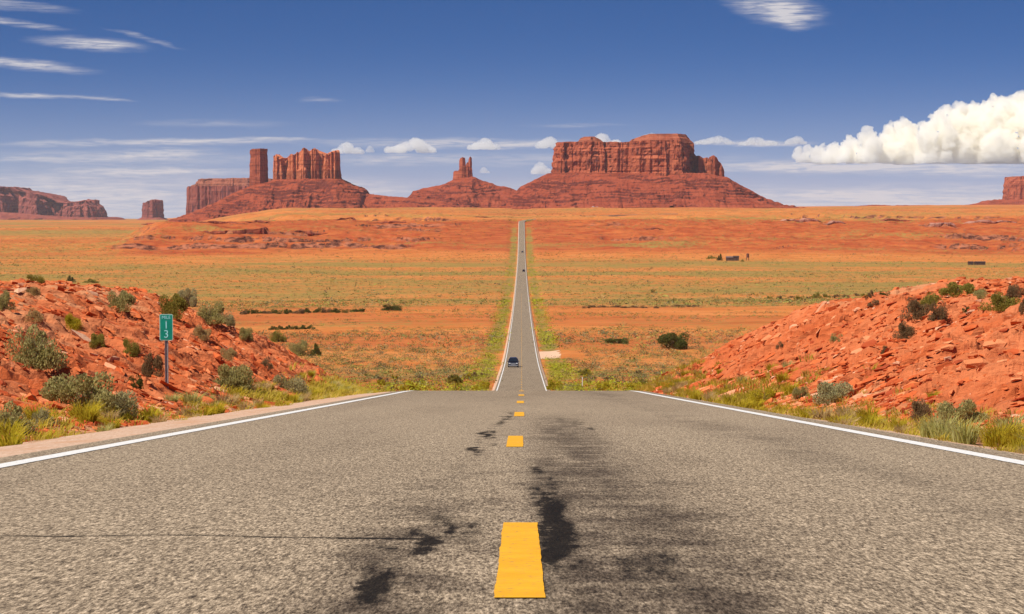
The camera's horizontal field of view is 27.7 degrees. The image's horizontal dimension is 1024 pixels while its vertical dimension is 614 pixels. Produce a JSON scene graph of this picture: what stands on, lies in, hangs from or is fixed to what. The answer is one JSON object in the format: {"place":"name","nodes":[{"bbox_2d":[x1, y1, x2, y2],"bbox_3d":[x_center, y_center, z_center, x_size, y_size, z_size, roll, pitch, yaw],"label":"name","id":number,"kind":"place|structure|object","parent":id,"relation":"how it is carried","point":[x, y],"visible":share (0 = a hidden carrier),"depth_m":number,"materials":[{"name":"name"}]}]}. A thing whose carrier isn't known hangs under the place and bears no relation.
{"place":"outdoors","nodes":[
{"label":"outdoors","id":0,"kind":"place"},
{"bbox_2d":[0,278,343,440],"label":"terrain bank","id":1,"kind":"structure","parent":0,"point":[52,323],"depth_m":53.78,"materials":[{"name":"red stone"}]},
{"bbox_2d":[0,289,15,310],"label":"sagebrush","id":2,"kind":"object","parent":1,"relation":"on","point":[4,300],"visible":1,"depth_m":49.29,"materials":[{"name":"green plant"}]},
{"bbox_2d":[0,416,34,435],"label":"grass tuft","id":3,"kind":"object","parent":1,"relation":"on","point":[3,429],"visible":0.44,"depth_m":24.51,"materials":[{"name":"yellow plant"}]},
{"bbox_2d":[0,424,35,446],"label":"grass tuft","id":4,"kind":"object","parent":1,"relation":"on","point":[7,440],"visible":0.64,"depth_m":22.75,"materials":[{"name":"yellow plant"}]},
{"bbox_2d":[0,400,38,434],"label":"sagebrush","id":5,"kind":"object","parent":1,"relation":"on","point":[15,412],"visible":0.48,"depth_m":25.22,"materials":[{"name":"green plant"}]},
{"bbox_2d":[26,286,40,295],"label":"sagebrush","id":6,"kind":"object","parent":1,"relation":"on","point":[35,291],"visible":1,"depth_m":57.57,"materials":[{"name":"plant"}]},
{"bbox_2d":[24,307,43,322],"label":"sagebrush","id":7,"kind":"object","parent":1,"relation":"on","point":[37,316],"visible":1,"depth_m":49.38,"materials":[{"name":"plant"}]},
{"bbox_2d":[26,274,44,282],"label":"sagebrush","id":8,"kind":"object","parent":1,"relation":"on","point":[39,279],"visible":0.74,"depth_m":69.68,"materials":[{"name":"green plant"}]},
{"bbox_2d":[3,323,68,370],"bbox_3d":[-8.437,0.718,36.916,1.176,0.854,0.966,-1,3,-26],"label":"sagebrush","id":9,"kind":"object","parent":1,"relation":"on","point":[37,353],"visible":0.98,"depth_m":36.70,"materials":[{"name":"green plant"}]},
{"bbox_2d":[22,402,50,419],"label":"grass tuft","id":10,"kind":"object","parent":1,"relation":"on","point":[28,413],"visible":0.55,"depth_m":27.56,"materials":[{"name":"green plant"}]},
{"bbox_2d":[30,407,59,425],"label":"sagebrush","id":11,"kind":"object","parent":1,"relation":"on","point":[41,414],"visible":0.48,"depth_m":27.49,"materials":[{"name":"green plant"}]},
{"bbox_2d":[30,428,62,439],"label":"grass tuft","id":12,"kind":"object","parent":1,"relation":"on","point":[48,434],"visible":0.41,"depth_m":24.53,"materials":[{"name":"yellow plant"}]},
{"bbox_2d":[65,314,83,330],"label":"sagebrush","id":13,"kind":"object","parent":1,"relation":"on","point":[76,323],"visible":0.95,"depth_m":51.09,"materials":[{"name":"green plant"}]},
{"bbox_2d":[38,371,116,413],"bbox_3d":[-6.548,1.318,31.681,1.374,0.700,1.001,1,3,19],"label":"sagebrush","id":14,"kind":"object","parent":1,"relation":"on","point":[63,390],"visible":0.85,"depth_m":31.45,"materials":[{"name":"green plant"}]},
{"bbox_2d":[71,329,90,341],"bbox_3d":[-10.286,0.752,49.759,0.605,0.235,0.266,32,23,16],"label":"loose rock","id":15,"kind":"object","parent":1,"relation":"on","point":[82,337],"visible":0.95,"depth_m":49.71,"materials":[{"name":"orange stone"}]},
{"bbox_2d":[59,400,103,418],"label":"grass tuft","id":16,"kind":"object","parent":1,"relation":"on","point":[75,409],"visible":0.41,"depth_m":29.91,"materials":[{"name":"green plant"}]},
{"bbox_2d":[68,402,106,423],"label":"grass tuft","id":17,"kind":"object","parent":1,"relation":"on","point":[90,417],"visible":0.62,"depth_m":29.13,"materials":[{"name":"green plant"}]},
{"bbox_2d":[89,333,105,348],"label":"sagebrush","id":18,"kind":"object","parent":1,"relation":"on","point":[95,341],"visible":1,"depth_m":49.36,"materials":[{"name":"green plant"}]},
{"bbox_2d":[89,423,116,431],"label":"grass tuft","id":19,"kind":"object","parent":1,"relation":"on","point":[102,428],"visible":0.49,"depth_m":27.79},
{"bbox_2d":[99,415,124,428],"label":"grass tuft","id":20,"kind":"object","parent":1,"relation":"on","point":[117,425],"visible":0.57,"depth_m":28.92,"materials":[{"name":"yellow plant"}]},
{"bbox_2d":[107,290,135,311],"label":"sagebrush","id":21,"kind":"object","parent":1,"relation":"on","point":[122,299],"visible":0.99,"depth_m":62.31,"materials":[{"name":"green plant"}]},
{"bbox_2d":[105,389,138,416],"bbox_3d":[-6.135,1.519,32.406,0.577,0.504,0.792,2,3,31],"label":"sagebrush","id":22,"kind":"object","parent":1,"relation":"on","point":[124,401],"visible":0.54,"depth_m":32.34,"materials":[{"name":"green plant"}]},
{"bbox_2d":[123,337,140,356],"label":"sagebrush","id":23,"kind":"object","parent":1,"relation":"on","point":[135,350],"visible":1,"depth_m":49.93,"materials":[{"name":"green plant"}]},
{"bbox_2d":[128,373,143,388],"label":"sagebrush","id":24,"kind":"object","parent":1,"relation":"on","point":[139,382],"visible":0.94,"depth_m":41.20,"materials":[{"name":"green plant"}]},
{"bbox_2d":[133,403,164,422],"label":"grass tuft","id":25,"kind":"object","parent":1,"relation":"on","point":[150,412],"visible":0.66,"depth_m":32.57,"materials":[{"name":"yellow plant"}]},
{"bbox_2d":[141,353,163,378],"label":"sagebrush","id":26,"kind":"object","parent":1,"relation":"on","point":[147,371],"visible":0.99,"depth_m":45.65,"materials":[{"name":"brown plant"}]},
{"bbox_2d":[148,413,171,422],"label":"grass tuft","id":27,"kind":"object","parent":1,"relation":"on","point":[157,420],"visible":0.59,"depth_m":32.01,"materials":[{"name":"plant"}]},
{"bbox_2d":[159,314,172,388],"bbox_3d":[-7.040,1.050,42.389,0.271,1.815,0.053,0,3,-3],"label":"mile marker","id":28,"kind":"object","parent":1,"relation":"on","point":[166,326],"visible":0.99,"depth_m":42.34,"materials":[{"name":"metal"}]},
{"bbox_2d":[162,392,181,401],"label":"grass tuft","id":29,"kind":"object","parent":1,"relation":"on","point":[171,398],"visible":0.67,"depth_m":39.74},
{"bbox_2d":[158,293,187,318],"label":"sagebrush","id":30,"kind":"object","parent":1,"relation":"on","point":[175,304],"visible":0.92,"depth_m":68.83,"materials":[{"name":"green plant"}]},
{"bbox_2d":[171,402,201,415],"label":"grass tuft","id":31,"kind":"object","parent":1,"relation":"on","point":[183,411],"visible":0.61,"depth_m":35.78,"materials":[{"name":"plant"}]},
{"bbox_2d":[179,390,207,404],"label":"grass tuft","id":32,"kind":"object","parent":1,"relation":"on","point":[189,398],"visible":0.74,"depth_m":40.38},
{"bbox_2d":[180,403,219,415],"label":"grass tuft","id":33,"kind":"object","parent":1,"relation":"on","point":[208,412],"visible":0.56,"depth_m":35.70,"materials":[{"name":"yellow plant"}]},
{"bbox_2d":[193,324,211,340],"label":"sagebrush","id":34,"kind":"object","parent":1,"relation":"on","point":[201,332],"visible":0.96,"depth_m":63.27,"materials":[{"name":"plant"}]},
{"bbox_2d":[196,301,226,324],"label":"sagebrush","id":35,"kind":"object","parent":1,"relation":"on","point":[209,315],"visible":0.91,"depth_m":73.64,"materials":[{"name":"green plant"}]},
{"bbox_2d":[201,399,232,414],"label":"grass tuft","id":36,"kind":"object","parent":1,"relation":"on","point":[222,409],"visible":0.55,"depth_m":38.03,"materials":[{"name":"yellow plant"}]},
{"bbox_2d":[210,391,234,405],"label":"grass tuft","id":37,"kind":"object","parent":1,"relation":"on","point":[228,400],"visible":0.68,"depth_m":43.24,"materials":[{"name":"plant"}]},
{"bbox_2d":[219,311,235,325],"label":"sagebrush","id":38,"kind":"object","parent":1,"relation":"on","point":[231,320],"visible":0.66,"depth_m":77.89,"materials":[{"name":"green plant"}]},
{"bbox_2d":[220,347,237,360],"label":"sagebrush","id":39,"kind":"object","parent":1,"relation":"on","point":[229,354],"visible":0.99,"depth_m":59.48,"materials":[{"name":"plant"}]},
{"bbox_2d":[212,364,255,392],"bbox_3d":[-6.739,1.760,50.894,0.970,0.791,1.332,1,3,12],"label":"sagebrush","id":40,"kind":"object","parent":1,"relation":"on","point":[238,377],"visible":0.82,"depth_m":50.67,"materials":[{"name":"green plant"}]},
{"bbox_2d":[239,327,253,340],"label":"sagebrush","id":41,"kind":"object","parent":1,"relation":"on","point":[246,333],"visible":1,"depth_m":71.34,"materials":[{"name":"green plant"}]},
{"bbox_2d":[236,399,258,409],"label":"grass tuft","id":42,"kind":"object","parent":1,"relation":"on","point":[244,404],"visible":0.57,"depth_m":42.40,"materials":[{"name":"plant"}]},
{"bbox_2d":[272,373,308,393],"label":"sagebrush","id":43,"kind":"object","parent":1,"relation":"on","point":[297,384],"visible":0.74,"depth_m":58.31,"materials":[{"name":"green plant"}]},
{"bbox_2d":[278,391,305,402],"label":"grass tuft","id":44,"kind":"object","parent":1,"relation":"on","point":[295,396],"visible":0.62,"depth_m":50.87,"materials":[{"name":"yellow plant"}]},
{"bbox_2d":[0,276,1023,441],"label":"rock debris","id":45,"kind":"object","parent":1,"relation":"on","point":[891,381],"visible":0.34,"depth_m":49.82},
{"bbox_2d":[0,215,607,457],"bbox_3d":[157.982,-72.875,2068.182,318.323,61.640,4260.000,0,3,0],"label":"road shoulder","id":46,"kind":"object","parent":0,"point":[34,446],"visible":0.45,"depth_m":26.94},
{"bbox_2d":[0,214,1023,613],"bbox_3d":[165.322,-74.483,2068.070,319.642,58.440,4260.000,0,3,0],"label":"road","id":47,"kind":"structure","parent":0,"point":[522,488],"depth_m":9.89,"materials":[{"name":"asphalt"}]},
{"bbox_2d":[507,357,518,366],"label":"car","id":48,"kind":"object","parent":47,"relation":"on","point":[512,361],"visible":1,"depth_m":438.25,"materials":[{"name":"paint"}]},
{"bbox_2d":[0,205,1023,391],"bbox_3d":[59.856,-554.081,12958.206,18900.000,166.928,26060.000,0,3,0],"label":"ground","id":49,"kind":"structure","parent":0,"point":[356,240],"depth_m":2044.00,"materials":[{"name":"soil"}]},
{"bbox_2d":[0,186,125,219],"bbox_3d":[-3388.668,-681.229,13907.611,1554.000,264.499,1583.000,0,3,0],"label":"sandstone mesa","id":50,"kind":"structure","parent":49,"relation":"on","point":[19,203],"depth_m":13748.51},
{"bbox_2d":[137,199,168,219],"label":"sandstone butte","id":51,"kind":"object","parent":49,"relation":"on","point":[152,209],"visible":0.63,"depth_m":13897.45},
{"bbox_2d":[178,288,196,306],"bbox_3d":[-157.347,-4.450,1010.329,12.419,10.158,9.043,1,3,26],"label":"sagebrush","id":52,"kind":"object","parent":49,"relation":"on","point":[190,298],"visible":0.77,"depth_m":1008.12,"materials":[{"name":"green plant"}]},
{"bbox_2d":[170,178,272,219],"bbox_3d":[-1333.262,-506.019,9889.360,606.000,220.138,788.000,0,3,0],"label":"sandstone mesa","id":53,"kind":"structure","parent":49,"relation":"on","point":[201,193],"depth_m":9891.29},
{"bbox_2d":[233,227,271,234],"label":"rock ledge","id":54,"kind":"object","parent":49,"relation":"on","point":[263,230],"visible":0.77,"depth_m":2626.01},
{"bbox_2d":[269,328,286,341],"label":"sagebrush","id":55,"kind":"object","parent":49,"relation":"on","point":[279,337],"visible":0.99,"depth_m":600.65,"materials":[{"name":"green plant"}]},
{"bbox_2d":[141,148,445,224],"bbox_3d":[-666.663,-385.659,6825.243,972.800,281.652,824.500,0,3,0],"label":"sandstone butte","id":56,"kind":"object","parent":49,"relation":"on","point":[305,178],"visible":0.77,"depth_m":6851.08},
{"bbox_2d":[249,148,267,185],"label":"sandstone tower","id":57,"kind":"structure","parent":56,"relation":"on","point":[258,165],"depth_m":6961.16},
{"bbox_2d":[289,338,313,355],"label":"sagebrush","id":58,"kind":"object","parent":49,"relation":"on","point":[300,347],"visible":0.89,"depth_m":505.40,"materials":[{"name":"green plant"}]},
{"bbox_2d":[381,304,401,310],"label":"bush","id":59,"kind":"object","parent":49,"relation":"on","point":[392,307],"visible":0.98,"depth_m":938.27,"materials":[{"name":"green plant"}]},
{"bbox_2d":[399,380,419,390],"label":"rabbitbrush","id":60,"kind":"object","parent":49,"relation":"on","point":[408,386],"visible":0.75,"depth_m":306.27,"materials":[{"name":"yellow plant"}]},
{"bbox_2d":[445,374,463,390],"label":"bush","id":61,"kind":"object","parent":49,"relation":"on","point":[453,379],"visible":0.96,"depth_m":295.25,"materials":[{"name":"green plant"}]},
{"bbox_2d":[405,157,516,207],"bbox_3d":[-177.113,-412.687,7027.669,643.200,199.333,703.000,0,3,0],"label":"sandstone butte","id":62,"kind":"object","parent":49,"relation":"on","point":[464,188],"visible":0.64,"depth_m":7061.54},
{"bbox_2d":[0,207,1023,392],"bbox_3d":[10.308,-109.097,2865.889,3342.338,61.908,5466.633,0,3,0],"label":"desert scrub","id":63,"kind":"object","parent":49,"relation":"on","point":[387,388],"visible":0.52,"depth_m":788.70,"materials":[{"name":"green plant"}]},
{"bbox_2d":[0,353,1023,452],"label":"verge grass","id":64,"kind":"structure","parent":49,"relation":"on","point":[268,395],"depth_m":48.55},
{"bbox_2d":[546,379,562,390],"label":"rabbitbrush","id":65,"kind":"object","parent":49,"relation":"on","point":[551,384],"visible":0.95,"depth_m":314.05,"materials":[{"name":"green plant"}]},
{"bbox_2d":[592,382,613,390],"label":"rabbitbrush","id":66,"kind":"object","parent":49,"relation":"on","point":[604,386],"visible":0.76,"depth_m":307.01,"materials":[{"name":"yellow plant"}]},
{"bbox_2d":[604,338,628,343],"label":"bush","id":67,"kind":"object","parent":49,"relation":"on","point":[618,340],"visible":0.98,"depth_m":594.70,"materials":[{"name":"green plant"}]},
{"bbox_2d":[506,134,804,208],"bbox_3d":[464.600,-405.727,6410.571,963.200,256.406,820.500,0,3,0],"label":"sandstone mesa","id":68,"kind":"structure","parent":49,"relation":"on","point":[659,171],"depth_m":6277.69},
{"bbox_2d":[657,332,688,349],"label":"juniper","id":69,"kind":"object","parent":49,"relation":"on","point":[672,341],"visible":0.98,"depth_m":550.63,"materials":[{"name":"green plant"}]},
{"bbox_2d":[781,218,820,222],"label":"rock ledge","id":70,"kind":"object","parent":49,"relation":"on","point":[806,219],"visible":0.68,"depth_m":2930.70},
{"bbox_2d":[919,222,956,227],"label":"rock ledge","id":71,"kind":"object","parent":49,"relation":"on","point":[941,224],"visible":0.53,"depth_m":2823.41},
{"bbox_2d":[863,176,1023,205],"bbox_3d":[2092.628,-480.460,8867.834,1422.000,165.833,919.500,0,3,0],"label":"sandstone butte","id":72,"kind":"object","parent":49,"relation":"on","point":[1013,191],"visible":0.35,"depth_m":8855.35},
{"bbox_2d":[962,220,1016,223],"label":"rock ledge","id":73,"kind":"object","parent":49,"relation":"on","point":[988,221],"visible":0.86,"depth_m":2885.11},
{"bbox_2d":[0,0,1023,218],"label":"sky","id":74,"kind":"structure","parent":0,"point":[124,105],"materials":[{"name":"blue"}]},
{"bbox_2d":[539,350,560,358],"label":"dirt path","id":75,"kind":"structure","parent":0,"point":[548,354],"depth_m":529.52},
{"bbox_2d":[524,214,1023,454],"bbox_3d":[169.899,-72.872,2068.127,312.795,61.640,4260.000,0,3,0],"label":"road shoulder","id":76,"kind":"object","parent":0,"point":[543,372],"visible":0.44,"depth_m":350.67},
{"bbox_2d":[654,276,1023,448],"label":"terrain bank","id":77,"kind":"structure","parent":0,"point":[995,377],"depth_m":51.59,"materials":[{"name":"red stone"}]},
{"bbox_2d":[730,398,756,407],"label":"grass tuft","id":78,"kind":"object","parent":77,"relation":"on","point":[744,404],"visible":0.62,"depth_m":44.84,"materials":[{"name":"yellow plant"}]},
{"bbox_2d":[748,387,775,402],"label":"grass tuft","id":79,"kind":"object","parent":77,"relation":"on","point":[759,395],"visible":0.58,"depth_m":48.32,"materials":[{"name":"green plant"}]},
{"bbox_2d":[774,371,791,382],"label":"grass tuft","id":80,"kind":"object","parent":77,"relation":"on","point":[781,376],"visible":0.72,"depth_m":52.24,"materials":[{"name":"yellow plant"}]},
{"bbox_2d":[780,380,803,395],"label":"grass tuft","id":81,"kind":"object","parent":77,"relation":"on","point":[789,388],"visible":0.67,"depth_m":47.76,"materials":[{"name":"yellow plant"}]},
{"bbox_2d":[791,386,809,399],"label":"sagebrush","id":82,"kind":"object","parent":77,"relation":"on","point":[795,393],"visible":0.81,"depth_m":45.22,"materials":[{"name":"green plant"}]},
{"bbox_2d":[787,405,819,417],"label":"grass tuft","id":83,"kind":"object","parent":77,"relation":"on","point":[803,414],"visible":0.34,"depth_m":36.11,"materials":[{"name":"yellow plant"}]},
{"bbox_2d":[805,404,834,419],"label":"grass tuft","id":84,"kind":"object","parent":77,"relation":"on","point":[823,414],"visible":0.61,"depth_m":35.39,"materials":[{"name":"plant"}]},
{"bbox_2d":[812,381,853,405],"bbox_3d":[6.471,1.718,41.409,0.843,0.506,1.157,1,3,20],"label":"sagebrush","id":85,"kind":"object","parent":77,"relation":"on","point":[825,390],"visible":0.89,"depth_m":41.17,"materials":[{"name":"green plant"}]},
{"bbox_2d":[823,413,860,422],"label":"grass tuft","id":86,"kind":"object","parent":77,"relation":"on","point":[836,417],"visible":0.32,"depth_m":31.07,"materials":[{"name":"yellow plant"}]},
{"bbox_2d":[832,407,863,422],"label":"grass tuft","id":87,"kind":"object","parent":77,"relation":"on","point":[842,413],"visible":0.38,"depth_m":34.04,"materials":[{"name":"plant"}]},
{"bbox_2d":[849,404,884,418],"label":"grass tuft","id":88,"kind":"object","parent":77,"relation":"on","point":[862,412],"visible":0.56,"depth_m":33.61,"materials":[{"name":"yellow plant"}]},
{"bbox_2d":[857,414,882,425],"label":"grass tuft","id":89,"kind":"object","parent":77,"relation":"on","point":[871,419],"visible":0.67,"depth_m":31.71,"materials":[{"name":"yellow plant"}]},
{"bbox_2d":[888,414,911,428],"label":"grass tuft","id":90,"kind":"object","parent":77,"relation":"on","point":[902,423],"visible":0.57,"depth_m":29.63,"materials":[{"name":"yellow plant"}]},
{"bbox_2d":[892,320,916,338],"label":"sagebrush","id":91,"kind":"object","parent":77,"relation":"on","point":[905,332],"visible":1,"depth_m":50.76,"materials":[{"name":"brown plant"}]},
{"bbox_2d":[899,298,929,320],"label":"sagebrush","id":92,"kind":"object","parent":77,"relation":"on","point":[921,311],"visible":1,"depth_m":53.59,"materials":[{"name":"brown plant"}]},
{"bbox_2d":[908,398,934,420],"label":"sagebrush","id":93,"kind":"object","parent":77,"relation":"on","point":[919,408],"visible":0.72,"depth_m":32.77,"materials":[{"name":"brown plant"}]},
{"bbox_2d":[913,413,942,437],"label":"grass tuft","id":94,"kind":"object","parent":77,"relation":"on","point":[924,431],"visible":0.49,"depth_m":25.53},
{"bbox_2d":[915,291,941,306],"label":"sagebrush","id":95,"kind":"object","parent":77,"relation":"on","point":[929,299],"visible":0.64,"depth_m":55.98,"materials":[{"name":"green plant"}]},
{"bbox_2d":[927,301,948,320],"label":"sagebrush","id":96,"kind":"object","parent":77,"relation":"on","point":[939,313],"visible":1,"depth_m":51.71,"materials":[{"name":"brown plant"}]},
{"bbox_2d":[918,410,967,440],"bbox_3d":[5.255,1.454,25.323,0.655,0.445,0.642,-2,3,-33],"label":"grass tuft","id":97,"kind":"object","parent":77,"relation":"on","point":[940,429],"visible":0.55,"depth_m":25.29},
{"bbox_2d":[938,281,975,296],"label":"sagebrush","id":98,"kind":"object","parent":77,"relation":"on","point":[954,287],"visible":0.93,"depth_m":58.21,"materials":[{"name":"green plant"}]},
{"bbox_2d":[931,399,989,423],"bbox_3d":[6.474,1.548,30.044,0.840,0.451,0.611,0,3,5],"label":"sagebrush","id":99,"kind":"object","parent":77,"relation":"on","point":[968,408],"visible":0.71,"depth_m":29.88,"materials":[{"name":"green plant"}]},
{"bbox_2d":[938,415,989,444],"bbox_3d":[5.120,1.395,23.566,0.606,0.389,0.624,1,3,22],"label":"grass tuft","id":100,"kind":"object","parent":77,"relation":"on","point":[964,435],"visible":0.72,"depth_m":23.45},
{"bbox_2d":[964,358,989,368],"bbox_3d":[8.101,0.981,36.160,0.517,0.160,0.233,-5,26,-8],"label":"loose rock","id":101,"kind":"object","parent":77,"relation":"on","point":[971,363],"visible":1,"depth_m":36.09,"materials":[{"name":"orange stone"}]},
{"bbox_2d":[972,288,989,298],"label":"sagebrush","id":102,"kind":"object","parent":77,"relation":"on","point":[980,293],"visible":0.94,"depth_m":55.40,"materials":[{"name":"green plant"}]},
{"bbox_2d":[983,339,1006,347],"bbox_3d":[9.389,0.711,40.411,0.485,0.123,0.260,-12,23,20],"label":"loose rock","id":103,"kind":"object","parent":77,"relation":"on","point":[996,343],"visible":0.97,"depth_m":40.35,"materials":[{"name":"orange stone"}]},
{"bbox_2d":[971,420,1022,447],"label":"grass tuft","id":104,"kind":"object","parent":77,"relation":"on","point":[990,438],"visible":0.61,"depth_m":23.09,"materials":[{"name":"yellow plant"}]},
{"bbox_2d":[978,291,1020,311],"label":"sagebrush","id":105,"kind":"object","parent":77,"relation":"on","point":[997,300],"visible":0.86,"depth_m":49.56,"materials":[{"name":"green plant"}]},
{"bbox_2d":[987,414,1023,428],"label":"grass tuft","id":106,"kind":"object","parent":77,"relation":"on","point":[1004,421],"visible":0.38,"depth_m":27.04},
{"bbox_2d":[995,426,1023,446],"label":"grass tuft","id":107,"kind":"object","parent":77,"relation":"on","point":[1013,436],"visible":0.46,"depth_m":22.48,"materials":[{"name":"yellow plant"}]},
{"bbox_2d":[1004,435,1023,449],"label":"grass tuft","id":108,"kind":"object","parent":77,"relation":"on","point":[1018,444],"visible":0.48,"depth_m":21.05,"materials":[{"name":"yellow plant"}]},
{"bbox_2d":[1005,283,1023,299],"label":"sagebrush","id":109,"kind":"object","parent":77,"relation":"on","point":[1014,291],"visible":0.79,"depth_m":50.96,"materials":[{"name":"brown plant"}]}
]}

